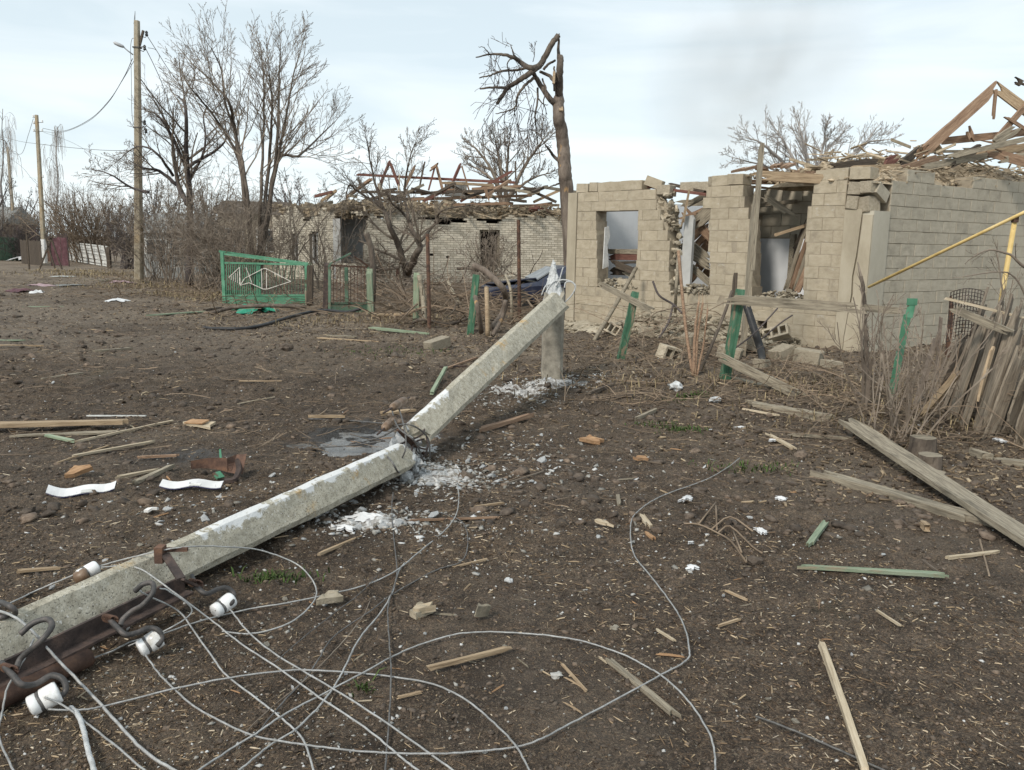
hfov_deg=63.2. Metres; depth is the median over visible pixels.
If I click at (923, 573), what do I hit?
plank
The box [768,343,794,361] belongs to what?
fallen block
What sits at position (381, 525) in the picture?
concrete fragment
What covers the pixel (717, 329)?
stick
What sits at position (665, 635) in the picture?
splinter
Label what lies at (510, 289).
branch
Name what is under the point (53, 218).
trees
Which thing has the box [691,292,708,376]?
sapling
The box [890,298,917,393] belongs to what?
steel post
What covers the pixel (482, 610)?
stone
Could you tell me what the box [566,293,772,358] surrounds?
brushwood
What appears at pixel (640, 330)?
fallen block
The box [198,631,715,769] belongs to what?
loose wire
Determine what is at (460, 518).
stick
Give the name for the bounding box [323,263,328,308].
gate post
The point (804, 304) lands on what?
fence rail
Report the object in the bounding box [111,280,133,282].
pink sheet
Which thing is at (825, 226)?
block house
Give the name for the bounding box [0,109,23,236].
birch tree
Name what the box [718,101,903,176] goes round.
bare tree
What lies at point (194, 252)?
bare bush
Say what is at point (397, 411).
plank
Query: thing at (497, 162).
bare tree
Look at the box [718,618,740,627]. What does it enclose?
splinter
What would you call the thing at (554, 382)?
concrete dust
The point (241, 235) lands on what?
bare bush
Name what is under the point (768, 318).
branch
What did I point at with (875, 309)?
fence rail
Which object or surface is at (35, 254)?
slat fence
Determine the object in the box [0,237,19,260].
slat fence
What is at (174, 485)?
curved panel
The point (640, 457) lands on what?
bark slab
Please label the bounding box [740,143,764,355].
tall plank
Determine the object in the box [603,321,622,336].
hollow block
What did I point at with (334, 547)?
twig
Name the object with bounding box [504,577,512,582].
stone
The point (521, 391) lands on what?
concrete dust
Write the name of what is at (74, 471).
bark slab
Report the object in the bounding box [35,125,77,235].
birch tree
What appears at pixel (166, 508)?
concrete fragment
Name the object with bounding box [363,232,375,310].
bent pole
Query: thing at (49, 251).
stake
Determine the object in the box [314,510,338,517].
concrete dust
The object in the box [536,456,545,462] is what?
concrete fragment
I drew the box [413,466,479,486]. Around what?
concrete dust
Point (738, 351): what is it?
fallen block
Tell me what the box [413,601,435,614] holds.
stone
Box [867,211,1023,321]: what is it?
gas pipe
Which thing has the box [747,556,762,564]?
stone
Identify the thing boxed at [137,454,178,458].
stick
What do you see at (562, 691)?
soil crumbs
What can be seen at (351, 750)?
loose wire
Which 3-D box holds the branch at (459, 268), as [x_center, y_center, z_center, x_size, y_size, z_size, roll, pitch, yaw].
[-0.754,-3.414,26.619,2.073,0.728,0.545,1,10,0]
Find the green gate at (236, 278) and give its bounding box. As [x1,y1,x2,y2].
[219,250,311,303]
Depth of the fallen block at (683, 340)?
12.58 m
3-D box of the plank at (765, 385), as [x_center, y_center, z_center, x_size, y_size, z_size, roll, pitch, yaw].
[2.720,0.000,9.094,0.114,0.038,1.206,-4,13,-28]
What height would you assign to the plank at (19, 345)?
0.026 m
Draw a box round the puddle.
[281,428,441,457]
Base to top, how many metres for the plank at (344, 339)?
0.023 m
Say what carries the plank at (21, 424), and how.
on the ground at (366, 548)
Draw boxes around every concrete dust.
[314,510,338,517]
[335,514,414,530]
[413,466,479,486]
[491,384,543,397]
[526,378,588,389]
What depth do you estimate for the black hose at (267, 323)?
15.67 m
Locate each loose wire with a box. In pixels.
[0,610,176,769]
[0,638,34,769]
[10,575,72,602]
[44,696,145,769]
[48,669,529,769]
[69,705,96,769]
[95,483,458,657]
[99,545,316,634]
[100,565,418,769]
[128,588,192,646]
[139,590,313,769]
[145,458,739,754]
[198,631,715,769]
[229,608,453,769]
[238,562,404,769]
[243,598,370,734]
[257,512,467,735]
[275,575,377,661]
[384,492,397,769]
[755,715,884,769]
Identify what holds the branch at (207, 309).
on the ground at (366, 548)
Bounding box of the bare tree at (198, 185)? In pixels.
[184,182,221,219]
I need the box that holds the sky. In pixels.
[0,0,1023,236]
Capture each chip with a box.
[16,566,59,572]
[645,531,655,539]
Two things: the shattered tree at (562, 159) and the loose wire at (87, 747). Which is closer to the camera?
the loose wire at (87, 747)
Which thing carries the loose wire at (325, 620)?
on the ground at (366, 548)
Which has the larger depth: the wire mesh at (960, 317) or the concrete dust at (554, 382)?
the concrete dust at (554, 382)
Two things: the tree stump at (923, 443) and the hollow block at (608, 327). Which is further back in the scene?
the hollow block at (608, 327)
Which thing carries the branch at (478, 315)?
on the ground at (366, 548)
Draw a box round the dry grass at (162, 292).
[0,268,1018,452]
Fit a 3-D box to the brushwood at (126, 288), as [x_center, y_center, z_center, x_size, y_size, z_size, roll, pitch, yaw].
[-12.464,-3.960,30.012,5.744,1.091,19.625,-3,11,-24]
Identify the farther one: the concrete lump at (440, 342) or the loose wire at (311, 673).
the concrete lump at (440, 342)
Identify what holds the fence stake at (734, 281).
on the ground at (366, 548)
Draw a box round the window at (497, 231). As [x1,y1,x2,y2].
[480,230,498,265]
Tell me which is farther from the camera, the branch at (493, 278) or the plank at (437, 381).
the branch at (493, 278)
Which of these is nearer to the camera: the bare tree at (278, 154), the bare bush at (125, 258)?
the bare tree at (278, 154)
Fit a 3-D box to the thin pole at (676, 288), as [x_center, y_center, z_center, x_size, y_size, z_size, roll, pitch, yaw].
[2.785,-1.500,14.107,0.063,1.400,1.307,3,10,11]
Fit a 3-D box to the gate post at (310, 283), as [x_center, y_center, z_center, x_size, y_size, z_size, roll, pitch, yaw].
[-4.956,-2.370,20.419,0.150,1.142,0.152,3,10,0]
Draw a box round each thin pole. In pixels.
[674,259,678,313]
[677,250,691,371]
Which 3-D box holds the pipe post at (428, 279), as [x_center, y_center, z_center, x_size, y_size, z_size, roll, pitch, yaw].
[-1.499,-1.791,14.935,0.104,1.812,0.069,1,10,0]
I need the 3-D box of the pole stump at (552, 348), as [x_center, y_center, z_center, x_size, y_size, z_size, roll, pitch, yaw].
[0.531,-0.713,9.741,0.408,1.495,0.296,1,10,0]
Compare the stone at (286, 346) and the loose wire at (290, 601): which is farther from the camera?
the stone at (286, 346)
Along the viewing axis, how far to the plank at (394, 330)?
14.40 m
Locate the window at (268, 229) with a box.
[256,229,272,251]
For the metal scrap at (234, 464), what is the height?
0.159 m
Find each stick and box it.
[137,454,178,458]
[238,396,274,403]
[308,415,344,417]
[396,690,421,698]
[409,516,499,520]
[426,646,511,670]
[448,357,477,368]
[452,558,487,567]
[474,502,503,506]
[561,663,586,691]
[592,266,637,340]
[635,408,656,419]
[699,290,733,370]
[788,433,851,439]
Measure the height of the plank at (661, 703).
0.019 m
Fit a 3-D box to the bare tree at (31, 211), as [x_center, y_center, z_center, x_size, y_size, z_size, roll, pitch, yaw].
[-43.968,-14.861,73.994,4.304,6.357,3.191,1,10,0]
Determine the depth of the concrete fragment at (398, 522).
4.67 m
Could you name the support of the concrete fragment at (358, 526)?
on the ground at (366, 548)
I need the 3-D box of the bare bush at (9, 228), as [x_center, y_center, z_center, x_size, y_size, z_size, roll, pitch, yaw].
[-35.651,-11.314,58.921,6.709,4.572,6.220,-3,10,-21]
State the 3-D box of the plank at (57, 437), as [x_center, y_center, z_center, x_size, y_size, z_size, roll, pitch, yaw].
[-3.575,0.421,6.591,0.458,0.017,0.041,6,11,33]
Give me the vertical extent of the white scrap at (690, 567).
0.022 m
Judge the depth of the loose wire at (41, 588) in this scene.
3.73 m
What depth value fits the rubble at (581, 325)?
13.54 m
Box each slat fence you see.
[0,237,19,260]
[20,239,42,265]
[144,253,185,279]
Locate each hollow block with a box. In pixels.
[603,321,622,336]
[655,343,682,359]
[762,323,791,340]
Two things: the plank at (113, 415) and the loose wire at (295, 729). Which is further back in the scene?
the plank at (113, 415)
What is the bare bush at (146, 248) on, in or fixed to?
on the ground at (366, 548)
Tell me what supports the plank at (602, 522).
on the ground at (366, 548)
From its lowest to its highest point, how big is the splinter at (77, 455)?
0.013 m
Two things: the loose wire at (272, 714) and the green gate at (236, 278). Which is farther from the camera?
the green gate at (236, 278)
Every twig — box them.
[317,535,361,555]
[506,471,543,483]
[683,502,762,562]
[922,559,947,578]
[979,539,989,575]
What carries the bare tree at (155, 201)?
on the ground at (366, 548)
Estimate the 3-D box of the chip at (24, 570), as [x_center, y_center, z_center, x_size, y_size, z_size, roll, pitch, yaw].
[-2.269,0.884,3.991,0.188,0.014,0.025,-2,10,-17]
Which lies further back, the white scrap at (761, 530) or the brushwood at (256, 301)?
the brushwood at (256, 301)
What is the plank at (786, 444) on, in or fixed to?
on the ground at (366, 548)
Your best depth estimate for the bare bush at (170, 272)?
28.38 m
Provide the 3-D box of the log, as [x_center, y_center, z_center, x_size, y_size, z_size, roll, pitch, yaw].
[0.985,0.039,9.063,0.042,0.042,0.583,8,15,35]
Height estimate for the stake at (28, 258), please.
1.700 m
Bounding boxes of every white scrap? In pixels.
[336,524,355,531]
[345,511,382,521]
[678,495,692,501]
[685,564,698,570]
[753,527,766,534]
[775,496,785,500]
[992,438,1007,442]
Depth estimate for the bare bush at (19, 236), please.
50.71 m
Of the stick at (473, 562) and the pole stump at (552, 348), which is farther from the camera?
the pole stump at (552, 348)
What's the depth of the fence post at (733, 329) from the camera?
9.25 m
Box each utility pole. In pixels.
[0,292,568,715]
[1,139,13,210]
[32,115,47,262]
[113,15,147,282]
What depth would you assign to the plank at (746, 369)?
8.91 m
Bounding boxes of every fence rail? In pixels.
[599,282,654,313]
[723,295,866,313]
[861,304,907,313]
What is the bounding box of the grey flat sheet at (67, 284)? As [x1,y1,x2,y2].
[50,284,85,285]
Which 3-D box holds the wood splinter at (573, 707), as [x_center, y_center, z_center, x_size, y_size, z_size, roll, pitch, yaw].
[0.211,1.119,2.894,0.096,0.008,0.007,18,18,38]
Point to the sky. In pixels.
(653, 88)
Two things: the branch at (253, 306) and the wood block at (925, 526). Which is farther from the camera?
the branch at (253, 306)
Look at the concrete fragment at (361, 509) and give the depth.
4.98 m
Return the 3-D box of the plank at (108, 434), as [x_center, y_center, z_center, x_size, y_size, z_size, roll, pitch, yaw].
[-3.186,0.377,6.887,0.023,0.019,0.960,5,10,25]
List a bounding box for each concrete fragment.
[162,506,171,511]
[200,514,208,521]
[354,524,362,529]
[357,507,366,511]
[378,522,386,528]
[395,519,402,526]
[425,482,433,485]
[428,511,438,517]
[452,469,461,473]
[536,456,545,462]
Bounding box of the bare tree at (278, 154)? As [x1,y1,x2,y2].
[156,0,364,288]
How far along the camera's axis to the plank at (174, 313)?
17.51 m
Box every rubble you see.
[200,355,840,513]
[515,311,925,352]
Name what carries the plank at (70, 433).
on the ground at (366, 548)
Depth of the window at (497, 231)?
31.92 m
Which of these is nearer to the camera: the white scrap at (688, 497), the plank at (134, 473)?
the white scrap at (688, 497)
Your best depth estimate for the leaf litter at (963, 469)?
7.51 m
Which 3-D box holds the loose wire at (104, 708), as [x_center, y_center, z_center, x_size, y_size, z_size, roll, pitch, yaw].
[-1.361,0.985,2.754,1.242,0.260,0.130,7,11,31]
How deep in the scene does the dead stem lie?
9.31 m
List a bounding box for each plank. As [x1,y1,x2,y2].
[0,344,43,345]
[0,419,127,427]
[9,430,134,436]
[41,372,83,378]
[44,434,74,442]
[74,420,173,442]
[86,415,146,416]
[92,347,132,351]
[115,468,158,478]
[132,464,174,484]
[146,311,204,315]
[316,337,377,341]
[326,335,356,337]
[368,327,428,334]
[380,409,415,415]
[430,366,447,394]
[479,413,533,432]
[595,519,613,527]
[605,658,680,717]
[616,494,620,505]
[640,514,651,527]
[716,352,798,395]
[731,376,807,396]
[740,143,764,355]
[745,399,834,421]
[765,433,796,449]
[797,564,948,577]
[806,520,828,546]
[810,470,992,527]
[818,641,868,769]
[838,418,1023,546]
[945,550,999,559]
[969,447,993,459]
[994,457,1023,467]
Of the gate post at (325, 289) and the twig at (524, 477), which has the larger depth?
the gate post at (325, 289)
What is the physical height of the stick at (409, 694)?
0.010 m
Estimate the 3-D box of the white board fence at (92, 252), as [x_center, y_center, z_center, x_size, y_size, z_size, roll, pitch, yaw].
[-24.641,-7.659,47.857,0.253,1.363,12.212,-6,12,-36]
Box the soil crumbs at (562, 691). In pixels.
[0,289,1023,769]
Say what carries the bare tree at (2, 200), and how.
on the ground at (366, 548)
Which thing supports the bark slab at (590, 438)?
on the ground at (366, 548)
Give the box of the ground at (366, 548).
[0,236,1023,769]
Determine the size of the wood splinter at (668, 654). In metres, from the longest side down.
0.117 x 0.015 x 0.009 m
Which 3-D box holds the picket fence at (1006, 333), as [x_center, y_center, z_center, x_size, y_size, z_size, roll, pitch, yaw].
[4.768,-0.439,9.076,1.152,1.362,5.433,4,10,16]
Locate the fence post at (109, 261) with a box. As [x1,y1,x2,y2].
[106,247,111,268]
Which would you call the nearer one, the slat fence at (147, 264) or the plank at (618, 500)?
the plank at (618, 500)
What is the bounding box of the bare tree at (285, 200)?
[257,170,302,203]
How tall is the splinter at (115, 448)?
0.018 m
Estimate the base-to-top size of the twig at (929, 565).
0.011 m
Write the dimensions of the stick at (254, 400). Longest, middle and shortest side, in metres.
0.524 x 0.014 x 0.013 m
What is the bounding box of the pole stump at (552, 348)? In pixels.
[541,259,575,378]
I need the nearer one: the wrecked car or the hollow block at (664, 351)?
the hollow block at (664, 351)
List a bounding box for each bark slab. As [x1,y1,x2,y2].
[64,464,92,477]
[183,419,215,429]
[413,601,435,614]
[579,434,603,444]
[633,455,647,460]
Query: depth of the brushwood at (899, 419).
7.28 m
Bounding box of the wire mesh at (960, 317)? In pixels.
[946,288,984,341]
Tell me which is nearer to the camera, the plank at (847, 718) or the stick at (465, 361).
the plank at (847, 718)
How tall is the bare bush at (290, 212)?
4.414 m
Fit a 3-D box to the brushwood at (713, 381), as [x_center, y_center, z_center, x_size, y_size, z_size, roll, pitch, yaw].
[2.824,-0.366,10.406,5.620,0.803,5.810,1,10,0]
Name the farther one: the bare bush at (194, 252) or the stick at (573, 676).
the bare bush at (194, 252)
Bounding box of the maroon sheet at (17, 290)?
[5,288,33,292]
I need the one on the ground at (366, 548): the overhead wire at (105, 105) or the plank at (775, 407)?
the plank at (775, 407)
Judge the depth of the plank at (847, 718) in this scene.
2.85 m
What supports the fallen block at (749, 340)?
on the ground at (366, 548)
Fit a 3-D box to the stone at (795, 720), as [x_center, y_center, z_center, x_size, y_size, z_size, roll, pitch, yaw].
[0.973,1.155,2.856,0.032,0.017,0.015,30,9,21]
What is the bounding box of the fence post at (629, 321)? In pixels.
[617,291,638,359]
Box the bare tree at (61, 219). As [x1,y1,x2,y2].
[46,201,83,255]
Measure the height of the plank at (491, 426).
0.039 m
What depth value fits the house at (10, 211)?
70.74 m
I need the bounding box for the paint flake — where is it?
[144,507,158,512]
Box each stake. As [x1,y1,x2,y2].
[26,235,29,268]
[39,234,53,268]
[44,234,55,268]
[49,234,62,268]
[730,273,737,315]
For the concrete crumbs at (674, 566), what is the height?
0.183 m
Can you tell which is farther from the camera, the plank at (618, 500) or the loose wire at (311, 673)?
the plank at (618, 500)
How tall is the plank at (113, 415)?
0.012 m
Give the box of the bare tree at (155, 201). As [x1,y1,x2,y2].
[126,181,178,235]
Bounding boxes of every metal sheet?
[49,236,69,266]
[57,233,66,258]
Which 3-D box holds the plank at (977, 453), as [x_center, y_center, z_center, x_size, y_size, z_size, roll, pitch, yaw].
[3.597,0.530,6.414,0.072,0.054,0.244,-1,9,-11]
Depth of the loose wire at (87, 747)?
2.63 m
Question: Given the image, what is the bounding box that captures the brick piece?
[409,609,432,619]
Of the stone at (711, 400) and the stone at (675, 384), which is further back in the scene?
the stone at (675, 384)
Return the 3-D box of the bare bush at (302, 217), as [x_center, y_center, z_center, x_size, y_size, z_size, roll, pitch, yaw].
[-6.242,-5.465,29.152,3.927,4.083,2.519,-7,13,-40]
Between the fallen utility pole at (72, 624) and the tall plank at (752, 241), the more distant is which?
the tall plank at (752, 241)
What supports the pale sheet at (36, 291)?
on the ground at (366, 548)
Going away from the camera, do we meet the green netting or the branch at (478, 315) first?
the branch at (478, 315)
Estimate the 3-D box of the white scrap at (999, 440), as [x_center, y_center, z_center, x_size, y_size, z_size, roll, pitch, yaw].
[4.025,0.451,6.862,0.079,0.028,0.150,0,10,-8]
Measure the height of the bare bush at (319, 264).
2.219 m
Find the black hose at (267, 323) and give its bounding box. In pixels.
[202,308,360,330]
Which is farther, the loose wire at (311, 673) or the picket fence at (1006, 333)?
the picket fence at (1006, 333)
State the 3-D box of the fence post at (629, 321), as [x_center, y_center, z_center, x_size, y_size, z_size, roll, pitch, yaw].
[1.539,-0.730,11.137,0.112,1.062,0.108,10,18,-2]
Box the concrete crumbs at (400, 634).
[2,332,1022,769]
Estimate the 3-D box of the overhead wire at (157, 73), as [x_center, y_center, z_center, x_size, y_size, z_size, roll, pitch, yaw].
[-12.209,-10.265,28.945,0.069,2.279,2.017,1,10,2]
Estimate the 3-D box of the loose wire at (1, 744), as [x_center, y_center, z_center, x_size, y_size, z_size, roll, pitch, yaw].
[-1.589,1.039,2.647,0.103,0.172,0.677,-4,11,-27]
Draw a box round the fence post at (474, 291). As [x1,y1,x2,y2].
[467,274,479,334]
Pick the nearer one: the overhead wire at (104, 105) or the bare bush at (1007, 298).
the bare bush at (1007, 298)
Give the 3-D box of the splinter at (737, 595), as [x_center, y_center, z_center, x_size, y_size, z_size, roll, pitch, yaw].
[1.033,0.968,3.831,0.012,0.012,0.131,-6,11,-34]
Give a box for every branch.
[203,307,221,310]
[210,304,306,314]
[371,312,412,317]
[411,317,467,325]
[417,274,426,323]
[447,280,465,307]
[457,267,483,274]
[472,262,508,329]
[473,295,483,333]
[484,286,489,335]
[491,300,507,336]
[504,274,512,319]
[652,281,681,337]
[736,308,792,347]
[954,239,1023,319]
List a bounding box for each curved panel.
[46,481,115,497]
[159,479,223,489]
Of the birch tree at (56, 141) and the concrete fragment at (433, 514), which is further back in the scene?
the birch tree at (56, 141)
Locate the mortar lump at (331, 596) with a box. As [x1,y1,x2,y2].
[316,590,342,605]
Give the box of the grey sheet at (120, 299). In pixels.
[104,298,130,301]
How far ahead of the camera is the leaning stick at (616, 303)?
14.24 m
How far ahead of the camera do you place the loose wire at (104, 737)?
2.66 m
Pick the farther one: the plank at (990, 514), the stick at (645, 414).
the stick at (645, 414)
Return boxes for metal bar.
[439,365,466,367]
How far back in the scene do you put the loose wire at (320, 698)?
3.07 m
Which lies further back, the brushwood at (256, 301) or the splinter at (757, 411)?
the brushwood at (256, 301)
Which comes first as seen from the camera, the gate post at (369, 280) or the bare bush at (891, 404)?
the bare bush at (891, 404)
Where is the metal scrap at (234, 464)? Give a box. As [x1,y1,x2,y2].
[191,449,246,483]
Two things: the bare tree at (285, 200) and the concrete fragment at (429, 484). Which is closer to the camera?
the concrete fragment at (429, 484)
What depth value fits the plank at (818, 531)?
4.66 m
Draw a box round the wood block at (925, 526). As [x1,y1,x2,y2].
[919,520,930,531]
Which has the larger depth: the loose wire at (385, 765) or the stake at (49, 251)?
the stake at (49, 251)
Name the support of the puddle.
on the ground at (366, 548)
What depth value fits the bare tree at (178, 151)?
26.90 m
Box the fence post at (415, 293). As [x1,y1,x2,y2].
[413,273,419,323]
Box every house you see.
[0,207,38,239]
[144,213,219,272]
[213,201,291,271]
[272,160,576,284]
[565,77,1023,351]
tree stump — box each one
[907,434,937,455]
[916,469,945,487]
[917,452,942,470]
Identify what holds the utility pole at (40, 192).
on the ground at (366, 548)
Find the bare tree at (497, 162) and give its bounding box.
[451,115,557,205]
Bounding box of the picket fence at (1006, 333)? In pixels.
[913,287,1023,446]
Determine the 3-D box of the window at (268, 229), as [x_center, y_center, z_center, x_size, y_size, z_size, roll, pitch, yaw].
[-11.681,-6.863,39.524,0.900,1.100,0.095,0,10,-8]
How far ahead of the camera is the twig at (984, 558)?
4.33 m
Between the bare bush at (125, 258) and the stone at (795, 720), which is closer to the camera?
the stone at (795, 720)
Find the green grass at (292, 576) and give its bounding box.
[84,278,798,697]
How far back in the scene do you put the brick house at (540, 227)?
32.00 m
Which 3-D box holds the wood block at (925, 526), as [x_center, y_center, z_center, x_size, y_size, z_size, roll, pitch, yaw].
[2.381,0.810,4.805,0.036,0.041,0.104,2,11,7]
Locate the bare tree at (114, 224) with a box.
[99,197,133,255]
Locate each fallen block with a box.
[638,326,655,337]
[680,332,693,346]
[716,343,743,358]
[738,338,763,352]
[752,358,770,367]
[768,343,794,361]
[792,347,824,365]
[820,359,844,367]
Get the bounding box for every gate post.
[306,265,313,305]
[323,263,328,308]
[366,269,373,313]
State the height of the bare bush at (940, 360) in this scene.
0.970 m
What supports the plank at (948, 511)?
on the ground at (366, 548)
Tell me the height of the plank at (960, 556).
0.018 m
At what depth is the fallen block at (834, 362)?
10.41 m
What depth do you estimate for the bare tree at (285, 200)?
50.81 m
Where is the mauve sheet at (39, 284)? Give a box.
[28,283,54,285]
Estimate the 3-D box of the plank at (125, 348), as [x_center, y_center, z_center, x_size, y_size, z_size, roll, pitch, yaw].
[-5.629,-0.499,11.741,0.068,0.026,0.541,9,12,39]
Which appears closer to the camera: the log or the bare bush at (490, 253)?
the log
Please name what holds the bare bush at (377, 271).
on the ground at (366, 548)
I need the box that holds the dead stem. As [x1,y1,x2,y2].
[856,262,869,382]
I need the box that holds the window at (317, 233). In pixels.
[312,233,317,263]
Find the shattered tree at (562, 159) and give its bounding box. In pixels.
[472,33,573,264]
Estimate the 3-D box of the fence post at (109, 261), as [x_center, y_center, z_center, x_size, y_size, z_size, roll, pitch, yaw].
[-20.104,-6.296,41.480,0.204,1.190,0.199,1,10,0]
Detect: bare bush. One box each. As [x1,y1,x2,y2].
[0,194,55,255]
[0,215,56,260]
[8,177,144,262]
[72,192,220,281]
[91,192,148,268]
[96,145,238,283]
[117,176,306,288]
[148,180,306,291]
[157,146,263,287]
[233,153,353,289]
[234,209,306,293]
[269,222,343,289]
[281,168,386,281]
[332,239,421,289]
[445,225,525,284]
[819,290,1010,444]
[838,280,921,410]
[930,319,977,401]
[953,269,1023,372]
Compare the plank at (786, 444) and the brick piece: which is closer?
the brick piece
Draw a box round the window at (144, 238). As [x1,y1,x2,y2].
[144,238,166,253]
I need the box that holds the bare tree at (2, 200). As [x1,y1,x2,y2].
[0,165,16,232]
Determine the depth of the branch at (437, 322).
15.55 m
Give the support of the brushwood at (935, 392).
on the ground at (366, 548)
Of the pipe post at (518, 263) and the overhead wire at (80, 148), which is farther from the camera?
the overhead wire at (80, 148)
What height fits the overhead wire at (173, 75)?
3.274 m
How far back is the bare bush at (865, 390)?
7.90 m
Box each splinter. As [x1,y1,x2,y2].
[57,445,109,462]
[72,440,154,456]
[239,380,281,381]
[434,613,453,615]
[561,701,581,713]
[656,628,675,641]
[656,653,684,657]
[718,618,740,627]
[725,590,747,600]
[742,408,779,415]
[876,609,900,625]
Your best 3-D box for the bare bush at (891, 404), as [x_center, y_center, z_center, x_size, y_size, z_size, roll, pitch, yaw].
[3.189,-0.118,6.874,1.339,1.285,1.117,4,10,15]
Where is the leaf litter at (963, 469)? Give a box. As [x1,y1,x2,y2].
[0,272,1023,508]
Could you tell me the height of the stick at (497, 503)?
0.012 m
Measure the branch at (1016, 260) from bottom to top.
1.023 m
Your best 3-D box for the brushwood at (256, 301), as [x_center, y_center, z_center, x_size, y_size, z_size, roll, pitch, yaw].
[-5.714,-2.770,23.297,7.702,1.376,15.384,-2,10,-16]
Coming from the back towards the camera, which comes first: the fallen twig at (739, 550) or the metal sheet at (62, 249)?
the metal sheet at (62, 249)
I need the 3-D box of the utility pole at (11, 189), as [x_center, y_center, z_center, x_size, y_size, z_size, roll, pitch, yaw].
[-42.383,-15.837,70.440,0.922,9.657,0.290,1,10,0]
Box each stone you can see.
[279,343,293,350]
[474,603,490,616]
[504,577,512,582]
[550,671,562,678]
[610,624,618,629]
[667,381,682,391]
[709,396,720,402]
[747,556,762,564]
[791,718,799,723]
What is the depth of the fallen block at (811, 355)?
10.76 m
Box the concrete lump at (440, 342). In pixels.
[423,335,450,349]
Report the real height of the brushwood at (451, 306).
2.425 m
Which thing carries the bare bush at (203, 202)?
on the ground at (366, 548)
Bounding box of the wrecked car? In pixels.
[478,265,565,308]
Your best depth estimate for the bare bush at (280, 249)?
24.84 m
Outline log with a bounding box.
[587,383,615,394]
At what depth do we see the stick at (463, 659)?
3.17 m
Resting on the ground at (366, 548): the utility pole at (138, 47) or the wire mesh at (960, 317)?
the utility pole at (138, 47)
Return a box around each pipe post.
[426,234,430,328]
[517,220,520,321]
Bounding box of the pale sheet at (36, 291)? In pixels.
[29,290,43,293]
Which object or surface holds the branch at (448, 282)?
on the ground at (366, 548)
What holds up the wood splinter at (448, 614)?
on the ground at (366, 548)
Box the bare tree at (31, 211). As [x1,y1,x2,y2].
[0,186,38,220]
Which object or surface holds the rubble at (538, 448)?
on the ground at (366, 548)
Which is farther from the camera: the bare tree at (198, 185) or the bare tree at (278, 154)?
the bare tree at (198, 185)
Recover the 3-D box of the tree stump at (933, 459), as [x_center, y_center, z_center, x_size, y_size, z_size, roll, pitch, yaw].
[3.089,0.580,6.156,0.203,0.144,0.203,1,10,0]
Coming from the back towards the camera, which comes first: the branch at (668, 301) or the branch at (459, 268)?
the branch at (459, 268)
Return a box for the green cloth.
[231,304,265,313]
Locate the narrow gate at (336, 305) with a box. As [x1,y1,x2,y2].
[328,253,368,312]
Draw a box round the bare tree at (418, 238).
[326,117,489,289]
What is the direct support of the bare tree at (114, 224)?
on the ground at (366, 548)
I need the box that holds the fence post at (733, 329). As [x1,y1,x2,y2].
[719,289,744,379]
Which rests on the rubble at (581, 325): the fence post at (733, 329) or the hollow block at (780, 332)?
the hollow block at (780, 332)
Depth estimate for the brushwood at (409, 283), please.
23.83 m
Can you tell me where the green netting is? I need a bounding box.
[257,308,277,311]
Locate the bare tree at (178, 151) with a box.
[73,42,241,284]
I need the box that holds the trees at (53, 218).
[0,196,152,246]
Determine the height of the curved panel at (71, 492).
0.072 m
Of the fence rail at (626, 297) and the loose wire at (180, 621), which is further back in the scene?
the fence rail at (626, 297)
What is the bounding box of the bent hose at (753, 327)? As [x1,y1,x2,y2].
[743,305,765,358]
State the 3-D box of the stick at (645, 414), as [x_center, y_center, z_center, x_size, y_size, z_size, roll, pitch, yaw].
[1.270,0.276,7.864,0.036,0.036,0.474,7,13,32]
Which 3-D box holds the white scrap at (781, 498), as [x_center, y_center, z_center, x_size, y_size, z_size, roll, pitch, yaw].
[1.744,0.728,5.379,0.077,0.028,0.104,-6,12,-35]
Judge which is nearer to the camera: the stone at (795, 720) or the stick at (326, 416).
the stone at (795, 720)
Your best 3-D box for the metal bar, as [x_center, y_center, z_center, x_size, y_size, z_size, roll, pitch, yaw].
[-0.756,-0.237,10.693,0.379,0.027,0.028,-3,10,-24]
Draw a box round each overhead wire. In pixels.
[6,137,127,150]
[43,58,132,130]
[43,61,133,132]
[146,49,171,112]
[147,36,210,145]
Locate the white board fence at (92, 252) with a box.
[68,240,106,265]
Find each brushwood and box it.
[0,300,422,464]
[63,263,229,299]
[146,267,410,321]
[284,235,546,306]
[288,233,601,330]
[515,323,905,412]
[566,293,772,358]
[740,355,1023,459]
[862,324,1022,428]
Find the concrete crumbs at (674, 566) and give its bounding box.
[14,368,887,637]
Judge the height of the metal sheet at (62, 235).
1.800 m
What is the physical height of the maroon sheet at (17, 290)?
0.109 m
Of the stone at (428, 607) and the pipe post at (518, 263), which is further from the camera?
the pipe post at (518, 263)
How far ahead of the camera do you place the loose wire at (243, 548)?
3.67 m
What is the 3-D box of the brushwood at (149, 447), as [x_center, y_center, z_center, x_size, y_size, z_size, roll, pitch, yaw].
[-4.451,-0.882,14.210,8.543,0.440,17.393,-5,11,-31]

